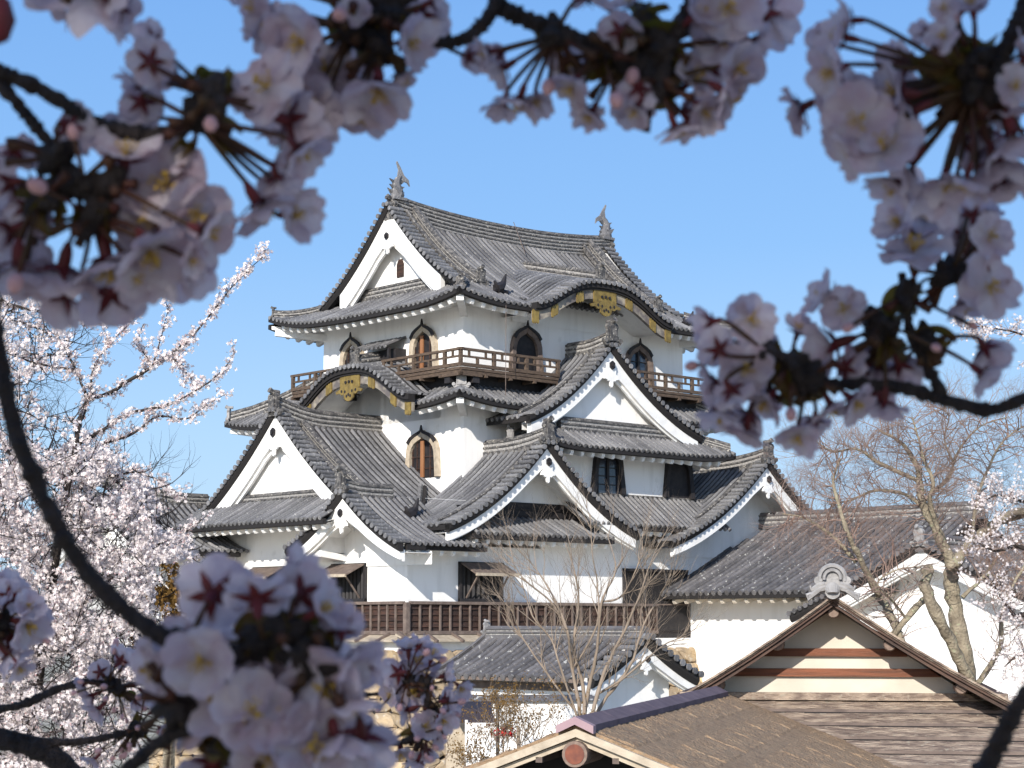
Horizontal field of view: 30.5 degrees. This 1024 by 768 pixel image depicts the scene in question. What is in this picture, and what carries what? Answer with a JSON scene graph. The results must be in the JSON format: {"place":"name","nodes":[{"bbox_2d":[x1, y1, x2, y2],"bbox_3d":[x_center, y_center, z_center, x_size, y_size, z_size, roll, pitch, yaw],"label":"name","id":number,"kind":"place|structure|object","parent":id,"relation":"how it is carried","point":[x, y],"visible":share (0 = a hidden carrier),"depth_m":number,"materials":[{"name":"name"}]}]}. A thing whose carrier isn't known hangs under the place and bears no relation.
{"place":"outdoors","nodes":[
{"label":"outdoors","id":0,"kind":"place"},
{"bbox_2d":[0,0,15,43],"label":"cherry bud","id":1,"kind":"object","parent":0,"point":[7,20],"visible":1,"depth_m":0.57,"materials":[{"name":"plant"}]},
{"bbox_2d":[0,568,55,682],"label":"cherry branch","id":2,"kind":"object","parent":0,"point":[24,632],"visible":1,"depth_m":1.24,"materials":[{"name":"pink plant"}]},
{"bbox_2d":[0,635,163,767],"bbox_3d":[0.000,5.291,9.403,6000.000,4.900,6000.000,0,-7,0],"label":"ground","id":3,"kind":"structure","parent":0,"point":[118,762],"depth_m":128.28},
{"bbox_2d":[0,240,272,767],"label":"cherry tree","id":4,"kind":"object","parent":3,"relation":"on","point":[56,587],"visible":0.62,"depth_m":19.52,"materials":[{"name":"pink plant"}]},
{"bbox_2d":[128,551,185,767],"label":"ochre tree","id":5,"kind":"object","parent":3,"relation":"on","point":[172,598],"visible":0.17,"depth_m":33.51,"materials":[{"name":"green plant"}]},
{"bbox_2d":[149,647,702,767],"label":"stone wall","id":6,"kind":"structure","parent":3,"relation":"on","point":[388,716],"depth_m":62.89,"materials":[{"name":"grey stone"}]},
{"bbox_2d":[45,476,248,650],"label":"side turret","id":7,"kind":"object","parent":6,"relation":"on","point":[228,547],"visible":0.16,"depth_m":70.98,"materials":[{"name":"tile"}]},
{"bbox_2d":[172,161,812,651],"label":"castle tower","id":8,"kind":"structure","parent":6,"relation":"on","point":[438,409],"depth_m":69.85,"materials":[{"name":"paint"}]},
{"bbox_2d":[251,566,282,578],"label":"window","id":9,"kind":"structure","parent":8,"relation":"in","point":[268,572],"depth_m":68.86,"materials":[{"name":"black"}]},
{"bbox_2d":[326,563,367,601],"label":"window","id":10,"kind":"structure","parent":8,"relation":"in","point":[351,578],"depth_m":65.28,"materials":[{"name":"black wood"}]},
{"bbox_2d":[339,332,363,365],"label":"bell window","id":11,"kind":"structure","parent":8,"relation":"in","point":[345,358],"depth_m":73.79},
{"bbox_2d":[405,425,440,477],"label":"bell window","id":12,"kind":"structure","parent":8,"relation":"in","point":[423,449],"depth_m":69.76,"materials":[{"name":"beige wood"}]},
{"bbox_2d":[408,319,438,371],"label":"bell window","id":13,"kind":"structure","parent":8,"relation":"in","point":[423,339],"depth_m":70.34,"materials":[{"name":"beige wood"}]},
{"bbox_2d":[458,561,519,601],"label":"window","id":14,"kind":"structure","parent":8,"relation":"in","point":[468,578],"depth_m":65.22,"materials":[{"name":"black wood"}]},
{"bbox_2d":[509,320,542,375],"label":"bell window","id":15,"kind":"structure","parent":8,"relation":"in","point":[526,340],"depth_m":70.77,"materials":[{"name":"black wood"}]},
{"bbox_2d":[591,456,626,494],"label":"window","id":16,"kind":"structure","parent":8,"relation":"in","point":[605,470],"depth_m":70.64,"materials":[{"name":"black glass"}]},
{"bbox_2d":[624,338,654,389],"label":"bell window","id":17,"kind":"structure","parent":8,"relation":"in","point":[639,355],"depth_m":74.90,"materials":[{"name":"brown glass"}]},
{"bbox_2d":[622,568,688,603],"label":"window","id":18,"kind":"structure","parent":8,"relation":"in","point":[629,572],"depth_m":71.14,"materials":[{"name":"black wood"}]},
{"bbox_2d":[662,463,695,499],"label":"window","id":19,"kind":"structure","parent":8,"relation":"in","point":[677,477],"depth_m":73.29,"materials":[{"name":"black wood"}]},
{"bbox_2d":[446,723,464,767],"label":"wall","id":20,"kind":"structure","parent":3,"relation":"on","point":[461,737],"depth_m":41.33,"materials":[{"name":"white paint"}]},
{"bbox_2d":[442,701,494,765],"bbox_3d":[-0.924,9.134,39.934,1.220,4.620,1.655,0,-7,0],"label":"dark awning","id":21,"kind":"object","parent":3,"relation":"on","point":[472,704],"visible":0.57,"depth_m":39.44,"materials":[{"name":"grey fabric"}]},
{"bbox_2d":[444,732,514,767],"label":"yard shrub","id":22,"kind":"object","parent":3,"relation":"on","point":[463,761],"visible":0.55,"depth_m":35.38,"materials":[{"name":"brown plant"}]},
{"bbox_2d":[455,675,524,754],"bbox_3d":[-0.538,8.886,41.247,2.004,4.935,1.354,-5,-9,36],"label":"dry shrub","id":23,"kind":"object","parent":3,"relation":"on","point":[495,692],"visible":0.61,"depth_m":41.32,"materials":[{"name":"brown plant"}]},
{"bbox_2d":[491,725,515,751],"bbox_3d":[-0.175,9.102,37.161,0.476,4.670,0.436,-5,-9,36],"label":"red flower bush","id":24,"kind":"object","parent":3,"relation":"on","point":[510,733],"visible":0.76,"depth_m":37.37,"materials":[{"name":"red plant"}]},
{"bbox_2d":[448,671,597,751],"bbox_3d":[0.250,8.507,37.333,2.678,5.676,3.004,-5,-9,36],"label":"brown shrub","id":25,"kind":"object","parent":3,"relation":"on","point":[503,717],"visible":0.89,"depth_m":37.37,"materials":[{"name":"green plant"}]},
{"bbox_2d":[468,695,599,764],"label":"plaster wall","id":26,"kind":"structure","parent":3,"relation":"on","point":[549,727],"depth_m":44.34,"materials":[{"name":"paint"}]},
{"bbox_2d":[434,619,704,710],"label":"gate house","id":27,"kind":"structure","parent":3,"relation":"on","point":[504,655],"depth_m":50.52,"materials":[{"name":"tile"}]},
{"bbox_2d":[470,464,726,715],"bbox_3d":[1.799,7.007,40.484,5.925,11.362,3.042,0,-7,0],"label":"bare shrub tree","id":28,"kind":"object","parent":3,"relation":"on","point":[575,659],"visible":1,"depth_m":40.64,"materials":[{"name":"beige plant"}]},
{"bbox_2d":[464,686,901,767],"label":"bark roofed building","id":29,"kind":"structure","parent":3,"relation":"on","point":[714,727],"depth_m":19.05,"materials":[{"name":"brown wood"}]},
{"bbox_2d":[660,500,1003,681],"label":"corridor turret","id":30,"kind":"object","parent":3,"relation":"on","point":[762,596],"visible":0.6,"depth_m":70.46,"materials":[{"name":"tile"}]},
{"bbox_2d":[677,563,1023,767],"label":"gabled hall","id":31,"kind":"structure","parent":3,"relation":"on","point":[829,665],"depth_m":25.49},
{"bbox_2d":[726,352,1023,683],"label":"bare tree","id":32,"kind":"object","parent":3,"relation":"on","point":[955,636],"visible":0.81,"depth_m":30.80,"materials":[{"name":"brown plant"}]},
{"bbox_2d":[786,524,1023,698],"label":"gabled turret","id":33,"kind":"object","parent":3,"relation":"on","point":[932,645],"visible":0.35,"depth_m":63.05,"materials":[{"name":"paint"}]},
{"bbox_2d":[946,296,1023,700],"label":"cherry tree","id":34,"kind":"object","parent":3,"relation":"on","point":[1011,498],"visible":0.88,"depth_m":26.92,"materials":[{"name":"white plant"}]},
{"bbox_2d":[0,638,164,767],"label":"cherry branch","id":35,"kind":"object","parent":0,"point":[49,752],"visible":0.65,"depth_m":1.72,"materials":[{"name":"brown plant"}]},
{"bbox_2d":[0,295,399,767],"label":"cherry branch","id":36,"kind":"object","parent":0,"point":[281,673],"visible":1,"depth_m":0.65,"materials":[{"name":"pink plant"}]},
{"bbox_2d":[0,17,333,331],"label":"cherry branch","id":37,"kind":"object","parent":36,"relation":"on","point":[156,204],"visible":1,"depth_m":0.68,"materials":[{"name":"pink plant"}]},
{"bbox_2d":[23,0,143,46],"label":"cherry branch","id":38,"kind":"object","parent":37,"relation":"on","point":[115,18],"visible":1,"depth_m":0.64,"materials":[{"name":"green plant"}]},
{"bbox_2d":[364,633,473,767],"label":"cherry branch","id":39,"kind":"object","parent":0,"point":[407,685],"visible":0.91,"depth_m":1.59,"materials":[{"name":"pink plant"}]},
{"bbox_2d":[0,0,1023,623],"label":"sky","id":40,"kind":"structure","parent":0,"point":[754,206],"materials":[{"name":"blue"}]},
{"bbox_2d":[229,0,804,151],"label":"cherry branch","id":41,"kind":"object","parent":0,"point":[642,63],"visible":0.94,"depth_m":0.72,"materials":[{"name":"pink plant"}]},
{"bbox_2d":[684,166,1023,459],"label":"cherry branch","id":42,"kind":"object","parent":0,"point":[879,368],"visible":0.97,"depth_m":0.81,"materials":[{"name":"pink plant"}]},
{"bbox_2d":[778,0,1023,230],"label":"cherry branch","id":43,"kind":"object","parent":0,"point":[972,86],"visible":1,"depth_m":0.68,"materials":[{"name":"pink plant"}]},
{"bbox_2d":[971,685,1023,767],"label":"cherry branch","id":44,"kind":"object","parent":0,"point":[999,740],"visible":1,"depth_m":0.74,"materials":[{"name":"black plant"}]}
]}

